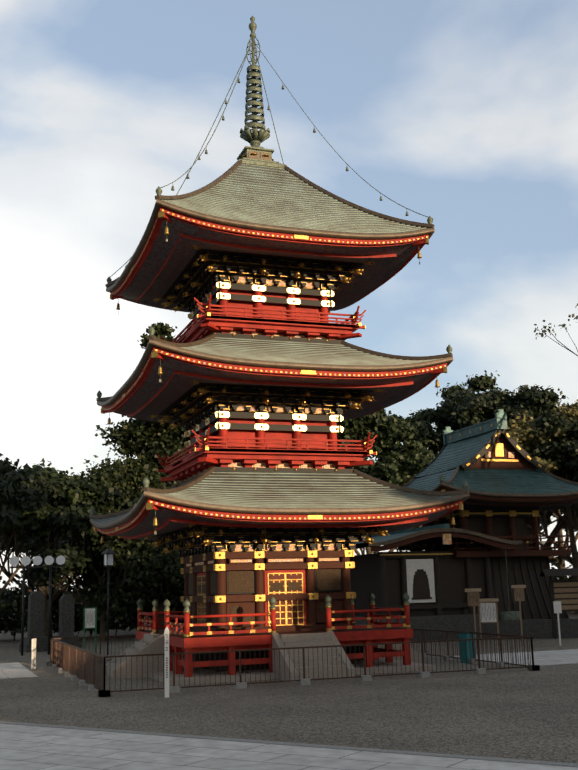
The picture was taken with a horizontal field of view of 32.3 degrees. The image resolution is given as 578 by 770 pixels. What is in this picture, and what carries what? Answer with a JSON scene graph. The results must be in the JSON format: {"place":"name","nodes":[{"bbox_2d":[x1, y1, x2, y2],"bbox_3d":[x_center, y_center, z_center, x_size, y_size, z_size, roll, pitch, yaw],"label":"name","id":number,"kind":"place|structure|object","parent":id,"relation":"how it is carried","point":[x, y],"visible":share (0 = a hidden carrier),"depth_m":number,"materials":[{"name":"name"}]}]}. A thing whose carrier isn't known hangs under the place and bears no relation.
{"place":"outdoors","nodes":[
{"label":"outdoors","id":0,"kind":"place"},
{"bbox_2d":[0,663,37,678],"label":"side path","id":1,"kind":"structure","parent":0,"point":[13,670],"depth_m":36.18,"materials":[{"name":"stone"}]},
{"bbox_2d":[31,638,35,668],"bbox_3d":[-9.580,10.086,37.407,0.075,1.100,0.370,-2,-12,2],"label":"post","id":2,"kind":"object","parent":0,"point":[33,657],"visible":1,"depth_m":37.31,"materials":[{"name":"white paint"}]},
{"bbox_2d":[9,555,65,655],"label":"floodlight bank","id":3,"kind":"structure","parent":0,"point":[37,561],"depth_m":46.42,"materials":[{"name":"grey metal"}]},
{"bbox_2d":[0,603,577,763],"bbox_3d":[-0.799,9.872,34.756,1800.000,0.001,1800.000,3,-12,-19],"label":"ground","id":4,"kind":"structure","parent":0,"point":[519,713],"depth_m":23.23,"materials":[{"name":"grey gravel"}]},
{"bbox_2d":[0,522,63,629],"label":"tree","id":5,"kind":"object","parent":4,"relation":"on","point":[35,543],"depth_m":76.87,"materials":[{"name":"green plant"}]},
{"bbox_2d":[19,591,50,652],"bbox_3d":[-12.438,11.610,48.999,1.300,2.900,0.900,8,-15,-39],"label":"stone stele","id":6,"kind":"object","parent":4,"relation":"on","point":[36,610],"visible":0.81,"depth_m":48.83,"materials":[{"name":"grey stone"}]},
{"bbox_2d":[0,453,98,595],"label":"tree","id":7,"kind":"object","parent":4,"relation":"on","point":[21,490],"depth_m":55.39,"materials":[{"name":"green plant"}]},
{"bbox_2d":[0,458,122,640],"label":"tree","id":8,"kind":"object","parent":4,"relation":"on","point":[74,496],"depth_m":57.69,"materials":[{"name":"green plant"}]},
{"bbox_2d":[29,529,93,598],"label":"tree","id":9,"kind":"object","parent":4,"relation":"on","point":[66,534],"depth_m":76.20,"materials":[{"name":"green plant"}]},
{"bbox_2d":[50,594,80,650],"bbox_3d":[-11.000,11.732,49.286,1.300,2.700,0.900,8,-15,-39],"label":"stone stele","id":10,"kind":"object","parent":4,"relation":"on","point":[66,613],"visible":0.77,"depth_m":49.17,"materials":[{"name":"grey stone"}]},
{"bbox_2d":[83,607,96,652],"bbox_3d":[-8.722,10.831,43.668,0.570,2.100,0.079,1,-12,-10],"label":"notice board","id":11,"kind":"object","parent":4,"relation":"on","point":[90,619],"visible":0.98,"depth_m":43.73,"materials":[{"name":"green"}]},
{"bbox_2d":[9,482,171,641],"bbox_3d":[-11.054,10.441,58.250,9.955,9.214,7.581,3,-12,-19],"label":"tree","id":12,"kind":"object","parent":4,"relation":"on","point":[75,559],"depth_m":57.02,"materials":[{"name":"green plant"}]},
{"bbox_2d":[0,580,183,640],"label":"hedge","id":13,"kind":"object","parent":4,"relation":"on","point":[7,605],"depth_m":61.28,"materials":[{"name":"green plant"}]},
{"bbox_2d":[46,535,143,629],"bbox_3d":[-11.167,12.600,67.126,12.028,8.540,9.210,11,-17,-48],"label":"tree","id":14,"kind":"object","parent":4,"relation":"on","point":[61,543],"depth_m":64.88,"materials":[{"name":"green plant"}]},
{"bbox_2d":[101,547,115,654],"bbox_3d":[-8.167,9.731,45.031,0.520,4.770,0.520,7,-14,-36],"label":"lantern post","id":15,"kind":"object","parent":4,"relation":"on","point":[108,557],"visible":1,"depth_m":45.21,"materials":[{"name":"grey metal"}]},
{"bbox_2d":[60,322,190,639],"bbox_3d":[-8.127,5.945,62.095,11.692,19.405,14.428,3,-12,-19],"label":"tree","id":16,"kind":"object","parent":4,"relation":"on","point":[142,440],"depth_m":58.88,"materials":[{"name":"green plant"}]},
{"bbox_2d":[165,627,168,697],"bbox_3d":[-3.210,7.273,26.207,0.120,1.800,0.124,-1,-12,-5],"label":"marker post","id":17,"kind":"object","parent":4,"relation":"on","point":[166,662],"visible":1,"depth_m":26.14,"materials":[{"name":"white paint"}]},
{"bbox_2d":[89,15,469,684],"bbox_3d":[-1.127,-2.397,37.260,11.020,25.153,11.020,3,-12,-19],"label":"pagoda","id":18,"kind":"object","parent":4,"relation":"on","point":[259,377],"visible":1,"depth_m":33.62,"materials":[{"name":"wood"}]},
{"bbox_2d":[0,556,572,620],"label":"hedge","id":19,"kind":"object","parent":4,"relation":"on","point":[553,560],"depth_m":86.19,"materials":[{"name":"green plant"}]},
{"bbox_2d":[0,721,577,766],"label":"paving kerb","id":20,"kind":"structure","parent":4,"relation":"on","point":[340,747],"depth_m":17.26,"materials":[{"name":"stone"}]},
{"bbox_2d":[0,724,577,769],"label":"paved walkway","id":21,"kind":"structure","parent":4,"relation":"on","point":[23,747],"depth_m":16.57,"materials":[{"name":"stone"}]},
{"bbox_2d":[47,627,539,696],"bbox_3d":[-0.813,9.362,34.860,13.580,1.042,13.180,3,-12,-19],"label":"fence","id":22,"kind":"object","parent":4,"relation":"on","point":[60,661],"visible":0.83,"depth_m":29.90,"materials":[{"name":"metal"}]},
{"bbox_2d":[337,409,438,554],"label":"tree","id":23,"kind":"object","parent":4,"relation":"on","point":[395,468],"depth_m":78.16,"materials":[{"name":"green plant"}]},
{"bbox_2d":[350,524,521,641],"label":"temple building","id":24,"kind":"structure","parent":4,"relation":"on","point":[433,585],"depth_m":49.15,"materials":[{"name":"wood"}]},
{"bbox_2d":[458,632,475,662],"bbox_3d":[6.240,9.164,34.811,0.440,1.040,0.440,5,-13,-30],"label":"teal bin","id":25,"kind":"object","parent":4,"relation":"on","point":[467,652],"visible":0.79,"depth_m":34.67,"materials":[{"name":"teal plastic"}]},
{"bbox_2d":[465,588,480,647],"bbox_3d":[7.944,9.972,42.621,0.700,2.490,0.240,-4,-12,11],"label":"wooden sign","id":26,"kind":"object","parent":4,"relation":"on","point":[473,597],"visible":0.98,"depth_m":42.74,"materials":[{"name":"brown wood"}]},
{"bbox_2d":[370,370,577,534],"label":"tree","id":27,"kind":"object","parent":4,"relation":"on","point":[428,436],"depth_m":89.70,"materials":[{"name":"green plant"}]},
{"bbox_2d":[396,409,577,619],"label":"temple building","id":28,"kind":"structure","parent":4,"relation":"on","point":[494,464],"depth_m":51.77,"materials":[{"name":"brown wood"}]},
{"bbox_2d":[478,598,499,646],"bbox_3d":[8.708,10.346,43.427,0.950,2.040,0.240,-4,-12,11],"label":"notice frame","id":29,"kind":"object","parent":4,"relation":"on","point":[488,610],"visible":0.88,"depth_m":43.47,"materials":[{"name":"white paper"}]},
{"bbox_2d":[423,384,577,549],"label":"tree","id":30,"kind":"object","parent":4,"relation":"on","point":[462,406],"depth_m":84.37,"materials":[{"name":"green plant"}]},
{"bbox_2d":[511,585,525,645],"bbox_3d":[10.043,9.981,43.188,0.620,2.590,0.240,-4,-12,13],"label":"wooden sign","id":31,"kind":"object","parent":4,"relation":"on","point":[519,593],"visible":0.98,"depth_m":43.31,"materials":[{"name":"brown wood"}]},
{"bbox_2d":[479,619,577,638],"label":"stone wall","id":32,"kind":"structure","parent":4,"relation":"on","point":[538,628],"depth_m":48.22,"materials":[{"name":"grey stone"}]},
{"bbox_2d":[506,399,577,613],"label":"tree","id":33,"kind":"object","parent":4,"relation":"on","point":[517,430],"depth_m":81.54,"materials":[{"name":"green plant"}]},
{"bbox_2d":[526,402,577,530],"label":"tree","id":34,"kind":"object","parent":4,"relation":"on","point":[566,447],"depth_m":80.54,"materials":[{"name":"green plant"}]},
{"bbox_2d":[528,509,577,579],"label":"tree","id":35,"kind":"object","parent":4,"relation":"on","point":[562,545],"depth_m":103.85,"materials":[{"name":"green plant"}]},
{"bbox_2d":[553,601,561,645],"bbox_3d":[11.557,10.218,42.696,0.320,1.850,0.206,-5,-12,15],"label":"signpost","id":36,"kind":"object","parent":4,"relation":"on","point":[557,607],"visible":1,"depth_m":42.80,"materials":[{"name":"white paint"}]},
{"bbox_2d":[539,568,577,638],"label":"votive rack","id":37,"kind":"object","parent":4,"relation":"on","point":[565,592],"visible":0.79,"depth_m":48.21,"materials":[{"name":"brown wood"}]},
{"bbox_2d":[0,0,577,590],"label":"sky","id":38,"kind":"structure","parent":0,"point":[463,114],"materials":[{"name":"blue"}]},
{"bbox_2d":[454,649,577,665],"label":"side path","id":39,"kind":"structure","parent":0,"point":[557,657],"depth_m":36.33,"materials":[{"name":"stone"}]},
{"bbox_2d":[534,303,577,355],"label":"tall sparse tree","id":40,"kind":"object","parent":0,"point":[548,329],"depth_m":49.00,"materials":[{"name":"plant"}]}
]}

